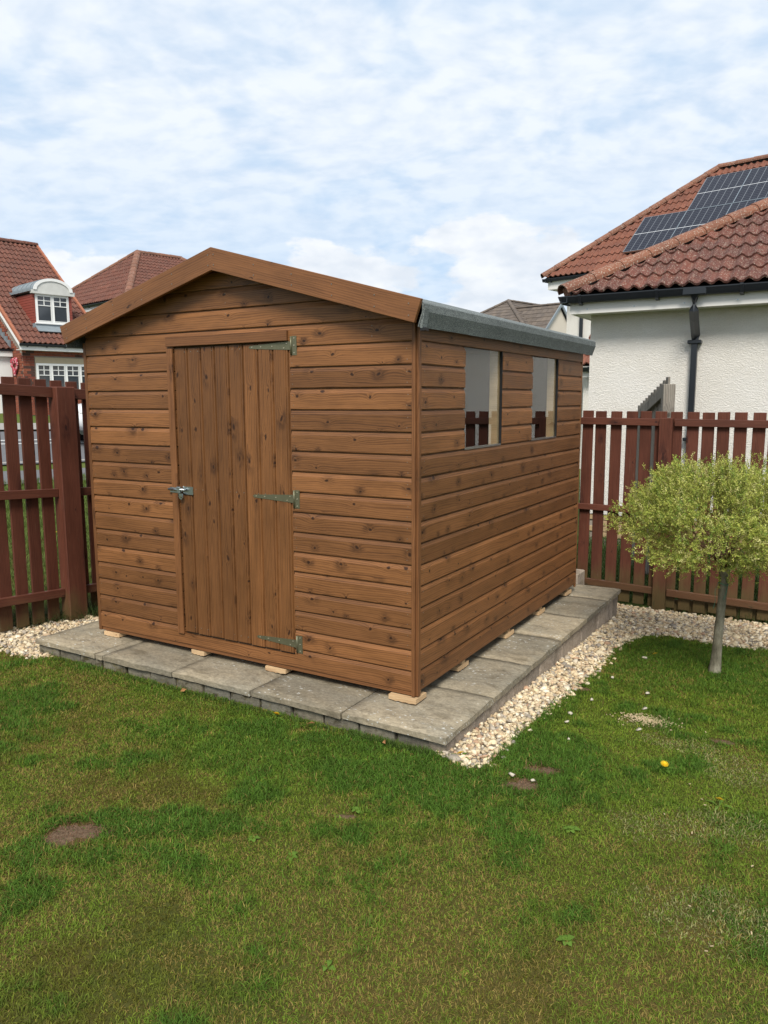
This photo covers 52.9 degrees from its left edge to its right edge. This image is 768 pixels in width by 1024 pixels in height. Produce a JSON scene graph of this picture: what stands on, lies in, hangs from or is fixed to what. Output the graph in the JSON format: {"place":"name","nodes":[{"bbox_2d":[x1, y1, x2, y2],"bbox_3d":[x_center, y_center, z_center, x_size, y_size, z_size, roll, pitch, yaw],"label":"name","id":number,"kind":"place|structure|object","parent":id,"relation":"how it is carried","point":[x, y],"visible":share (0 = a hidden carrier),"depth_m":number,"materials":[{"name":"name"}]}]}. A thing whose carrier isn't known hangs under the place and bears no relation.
{"place":"outdoors","nodes":[
{"label":"outdoors","id":0,"kind":"place"},
{"bbox_2d":[0,423,49,428],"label":"pavement","id":1,"kind":"structure","parent":0,"point":[18,425],"depth_m":19.60,"materials":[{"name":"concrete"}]},
{"bbox_2d":[0,431,84,464],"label":"road","id":2,"kind":"structure","parent":0,"point":[2,437],"depth_m":16.27,"materials":[{"name":"grey asphalt"}]},
{"bbox_2d":[78,403,83,439],"bbox_3d":[-5.674,-2.493,18.480,1.768,1.515,4.150,8,11,43],"label":"parked car","id":3,"kind":"object","parent":2,"relation":"on","point":[80,421],"visible":0.03,"depth_m":16.68,"materials":[{"name":"white paint"}]},
{"bbox_2d":[3,468,85,483],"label":"pavement","id":4,"kind":"structure","parent":0,"point":[22,474],"depth_m":13.08,"materials":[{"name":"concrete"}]},
{"bbox_2d":[4,473,91,625],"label":"verge grass","id":5,"kind":"structure","parent":0,"point":[41,531],"depth_m":8.69,"materials":[{"name":"green plant"}]},
{"bbox_2d":[0,413,765,623],"bbox_3d":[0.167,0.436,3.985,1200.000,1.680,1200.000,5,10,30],"label":"ground","id":6,"kind":"structure","parent":0,"point":[83,466],"depth_m":11.13,"materials":[{"name":"green plant"}]},
{"bbox_2d":[0,237,85,415],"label":"brick house","id":7,"kind":"structure","parent":6,"relation":"on","point":[40,304],"depth_m":23.08,"materials":[{"name":"tile"}]},
{"bbox_2d":[10,357,18,375],"bbox_3d":[-10.874,-4.275,22.720,0.502,0.541,0.083,8,11,43],"label":"heart wreath","id":8,"kind":"object","parent":7,"relation":"attached to","point":[14,360],"visible":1,"depth_m":22.68,"materials":[{"name":"pink"}]},
{"bbox_2d":[34,293,69,324],"bbox_3d":[-9.940,-6.059,23.142,0.120,0.865,1.084,8,11,43],"label":"window","id":9,"kind":"structure","parent":7,"relation":"in","point":[50,309],"depth_m":23.12,"materials":[{"name":"white plastic"}]},
{"bbox_2d":[36,363,84,388],"bbox_3d":[-9.623,-4.016,23.371,0.120,0.918,1.840,8,11,43],"label":"window","id":10,"kind":"structure","parent":7,"relation":"in","point":[64,373],"depth_m":23.26,"materials":[{"name":"white plastic"}]},
{"bbox_2d":[71,250,186,312],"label":"hip house","id":11,"kind":"structure","parent":6,"relation":"on","point":[135,268],"depth_m":30.82,"materials":[{"name":"red tile"}]},
{"bbox_2d":[480,299,566,351],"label":"grey roof house","id":12,"kind":"structure","parent":6,"relation":"on","point":[551,316],"depth_m":42.80,"materials":[{"name":"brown tile"}]},
{"bbox_2d":[631,377,675,574],"bbox_3d":[2.604,-0.272,7.627,0.100,2.059,1.572,1,8,8],"label":"weathered fence","id":13,"kind":"object","parent":6,"relation":"on","point":[661,397],"visible":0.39,"depth_m":7.35,"materials":[{"name":"wood"}]},
{"bbox_2d":[540,154,767,468],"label":"solar house","id":14,"kind":"structure","parent":6,"relation":"on","point":[718,191],"depth_m":19.17,"materials":[{"name":"red ceramic"}]},
{"bbox_2d":[557,198,767,548],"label":"white house","id":15,"kind":"structure","parent":6,"relation":"on","point":[686,312],"depth_m":9.04,"materials":[{"name":"paint"}]},
{"bbox_2d":[577,410,767,622],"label":"picket fence","id":16,"kind":"object","parent":6,"relation":"on","point":[661,591],"visible":0.51,"depth_m":6.68,"materials":[{"name":"brown wood"}]},
{"bbox_2d":[0,533,767,1023],"bbox_3d":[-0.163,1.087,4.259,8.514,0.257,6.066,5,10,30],"label":"lawn grass","id":17,"kind":"structure","parent":0,"point":[674,649],"depth_m":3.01,"materials":[{"name":"green plant"}]},
{"bbox_2d":[0,377,97,631],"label":"picket fence","id":18,"kind":"object","parent":17,"relation":"on","point":[69,492],"visible":0.45,"depth_m":5.83,"materials":[{"name":"brown wood"}]},
{"bbox_2d":[0,614,98,658],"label":"gravel","id":19,"kind":"structure","parent":17,"relation":"on","point":[26,644],"depth_m":5.58,"materials":[{"name":"beige gravel"}]},
{"bbox_2d":[7,598,98,633],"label":"rough grass","id":20,"kind":"structure","parent":17,"relation":"on","point":[89,611],"depth_m":6.03,"materials":[{"name":"green plant"}]},
{"bbox_2d":[37,824,110,848],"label":"bare earth","id":21,"kind":"structure","parent":17,"relation":"on","point":[61,840],"depth_m":3.03,"materials":[{"name":"brown soil"}]},
{"bbox_2d":[51,656,437,757],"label":"edge grass","id":22,"kind":"structure","parent":17,"relation":"on","point":[393,744],"depth_m":4.02,"materials":[{"name":"green plant"}]},
{"bbox_2d":[248,835,259,841],"bbox_3d":[-0.507,1.258,2.984,0.059,0.013,0.048,5,10,30],"label":"lawn weed","id":23,"kind":"object","parent":17,"relation":"on","point":[254,839],"visible":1,"depth_m":2.98,"materials":[{"name":"green plant"}]},
{"bbox_2d":[286,851,296,860],"bbox_3d":[-0.342,1.276,2.861,0.047,0.013,0.050,-1,8,-7],"label":"lawn weed","id":24,"kind":"object","parent":17,"relation":"on","point":[294,853],"visible":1,"depth_m":2.87,"materials":[{"name":"green plant"}]},
{"bbox_2d":[35,584,620,752],"bbox_3d":[-0.174,0.937,5.887,3.079,0.394,3.367,5,10,30],"label":"slab base","id":25,"kind":"object","parent":17,"relation":"on","point":[450,710],"visible":0.29,"depth_m":4.51,"materials":[{"name":"concrete"}]},
{"bbox_2d":[104,630,127,636],"bbox_3d":[-1.814,0.821,5.276,0.145,0.030,0.120,4,9,29],"label":"timber packer","id":26,"kind":"object","parent":25,"relation":"on","point":[112,633],"visible":0.57,"depth_m":5.22,"materials":[{"name":"brown wood"}]},
{"bbox_2d":[191,649,211,655],"bbox_3d":[-1.140,0.876,4.878,0.110,0.030,0.100,5,10,32],"label":"timber packer","id":27,"kind":"object","parent":25,"relation":"on","point":[199,652],"visible":0.57,"depth_m":4.83,"materials":[{"name":"brown wood"}]},
{"bbox_2d":[265,665,291,673],"bbox_3d":[-0.608,0.919,4.572,0.145,0.030,0.120,4,9,27],"label":"timber packer","id":28,"kind":"object","parent":25,"relation":"on","point":[275,669],"visible":0.57,"depth_m":4.52,"materials":[{"name":"brown wood"}]},
{"bbox_2d":[389,691,425,704],"bbox_3d":[0.126,0.982,4.120,0.165,0.030,0.120,5,10,30],"label":"timber packer","id":29,"kind":"object","parent":25,"relation":"on","point":[406,698],"visible":0.77,"depth_m":4.08,"materials":[{"name":"brown wood"}]},
{"bbox_2d":[60,247,595,696],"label":"timber shed","id":30,"kind":"structure","parent":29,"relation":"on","point":[304,471],"depth_m":4.44,"materials":[{"name":"brown wood"}]},
{"bbox_2d":[174,344,295,652],"bbox_3d":[-0.877,-0.086,4.527,0.854,1.746,0.029,5,10,30],"label":"door","id":31,"kind":"structure","parent":30,"relation":"in","point":[233,401],"depth_m":4.50,"materials":[{"name":"brown wood"}]},
{"bbox_2d":[462,350,502,449],"bbox_3d":[0.557,-0.669,4.546,0.076,0.629,0.624,5,10,30],"label":"window","id":32,"kind":"structure","parent":30,"relation":"in","point":[496,357],"depth_m":4.76,"materials":[{"name":"wood"}]},
{"bbox_2d":[527,358,558,440],"bbox_3d":[1.106,-0.799,5.468,0.076,0.619,0.611,5,10,30],"label":"window","id":33,"kind":"structure","parent":30,"relation":"in","point":[553,364],"depth_m":5.69,"materials":[{"name":"wood"}]},
{"bbox_2d":[451,660,468,670],"bbox_3d":[0.421,0.910,4.607,0.120,0.030,0.145,5,10,30],"label":"timber packer","id":34,"kind":"object","parent":25,"relation":"on","point":[458,667],"visible":0.4,"depth_m":4.55,"materials":[{"name":"brown wood"}]},
{"bbox_2d":[498,629,513,637],"bbox_3d":[0.797,0.818,5.226,0.120,0.030,0.145,5,10,30],"label":"timber packer","id":35,"kind":"object","parent":25,"relation":"on","point":[508,634],"visible":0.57,"depth_m":5.16,"materials":[{"name":"brown wood"}]},
{"bbox_2d":[531,607,544,615],"bbox_3d":[1.123,0.738,5.771,0.120,0.030,0.145,5,10,30],"label":"timber packer","id":36,"kind":"object","parent":25,"relation":"on","point":[539,612],"visible":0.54,"depth_m":5.70,"materials":[{"name":"brown wood"}]},
{"bbox_2d":[559,589,571,595],"bbox_3d":[1.458,0.655,6.334,0.120,0.030,0.145,5,10,30],"label":"timber packer","id":37,"kind":"object","parent":25,"relation":"on","point":[566,593],"visible":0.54,"depth_m":6.27,"materials":[{"name":"brown wood"}]},
{"bbox_2d":[322,960,335,970],"bbox_3d":[-0.167,1.354,2.303,0.038,0.016,0.037,-3,9,-17],"label":"lawn weed","id":38,"kind":"object","parent":17,"relation":"on","point":[329,962],"visible":1,"depth_m":2.30,"materials":[{"name":"green plant"}]},
{"bbox_2d":[333,814,357,818],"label":"bare earth","id":39,"kind":"structure","parent":17,"relation":"on","point":[348,816],"depth_m":3.15,"materials":[{"name":"brown soil"}]},
{"bbox_2d":[352,806,361,812],"bbox_3d":[-0.113,1.227,3.174,0.045,0.017,0.056,-3,9,-17],"label":"lawn weed","id":40,"kind":"object","parent":17,"relation":"on","point":[355,808],"visible":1,"depth_m":3.18,"materials":[{"name":"green plant"}]},
{"bbox_2d":[498,778,538,789],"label":"bare earth","id":41,"kind":"structure","parent":17,"relation":"on","point":[523,784],"depth_m":3.40,"materials":[{"name":"brown soil"}]},
{"bbox_2d":[522,767,560,773],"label":"bare earth","id":42,"kind":"structure","parent":17,"relation":"on","point":[549,769],"depth_m":3.55,"materials":[{"name":"brown soil"}]},
{"bbox_2d":[556,934,574,946],"bbox_3d":[0.570,1.336,2.413,0.055,0.014,0.056,5,10,30],"label":"lawn weed","id":43,"kind":"object","parent":17,"relation":"on","point":[568,937],"visible":1,"depth_m":2.41,"materials":[{"name":"green plant"}]},
{"bbox_2d":[564,825,579,832],"bbox_3d":[0.735,1.244,3.036,0.065,0.015,0.063,-2,8,-13],"label":"lawn weed","id":44,"kind":"object","parent":17,"relation":"on","point":[573,828],"visible":1,"depth_m":3.03,"materials":[{"name":"green plant"}]},
{"bbox_2d":[576,569,584,584],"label":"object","id":45,"kind":"object","parent":17,"relation":"on","point":[580,574],"visible":0.18,"depth_m":6.84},
{"bbox_2d":[435,602,767,768],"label":"gravel","id":46,"kind":"structure","parent":17,"relation":"on","point":[693,628],"depth_m":5.30,"materials":[{"name":"beige gravel"}]},
{"bbox_2d":[656,761,676,774],"bbox_3d":[1.293,1.174,3.557,0.093,0.047,0.093,7,11,40],"label":"dandelion","id":47,"kind":"object","parent":17,"relation":"on","point":[664,763],"visible":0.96,"depth_m":3.55,"materials":[{"name":"yellow plant"}]},
{"bbox_2d":[606,712,753,951],"bbox_3d":[1.502,1.236,3.221,0.823,0.051,2.044,1,8,7],"label":"sawdust","id":48,"kind":"object","parent":17,"relation":"on","point":[642,717],"visible":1,"depth_m":4.14,"materials":[{"name":"brown wood"}]},
{"bbox_2d":[602,449,767,672],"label":"willow tree","id":49,"kind":"object","parent":17,"relation":"on","point":[682,488],"visible":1,"depth_m":4.68,"materials":[{"name":"green plant"}]},
{"bbox_2d":[706,797,732,808],"bbox_3d":[1.401,1.213,3.224,0.093,0.047,0.093,-1,8,-8],"label":"dandelion","id":50,"kind":"object","parent":17,"relation":"on","point":[720,800],"visible":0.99,"depth_m":3.22,"materials":[{"name":"green plant"}]},
{"bbox_2d":[704,739,734,744],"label":"bare earth","id":51,"kind":"structure","parent":17,"relation":"on","point":[726,741],"depth_m":3.90,"materials":[{"name":"brown soil"}]},
{"bbox_2d":[0,0,767,311],"label":"sky","id":52,"kind":"structure","parent":0,"point":[455,153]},
{"bbox_2d":[576,532,758,604],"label":"grass","id":53,"kind":"structure","parent":0,"point":[647,576],"depth_m":7.75,"materials":[{"name":"green plant"}]},
{"bbox_2d":[689,607,767,623],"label":"rough grass","id":54,"kind":"structure","parent":0,"point":[738,618],"depth_m":6.44,"materials":[{"name":"green plant"}]}
]}

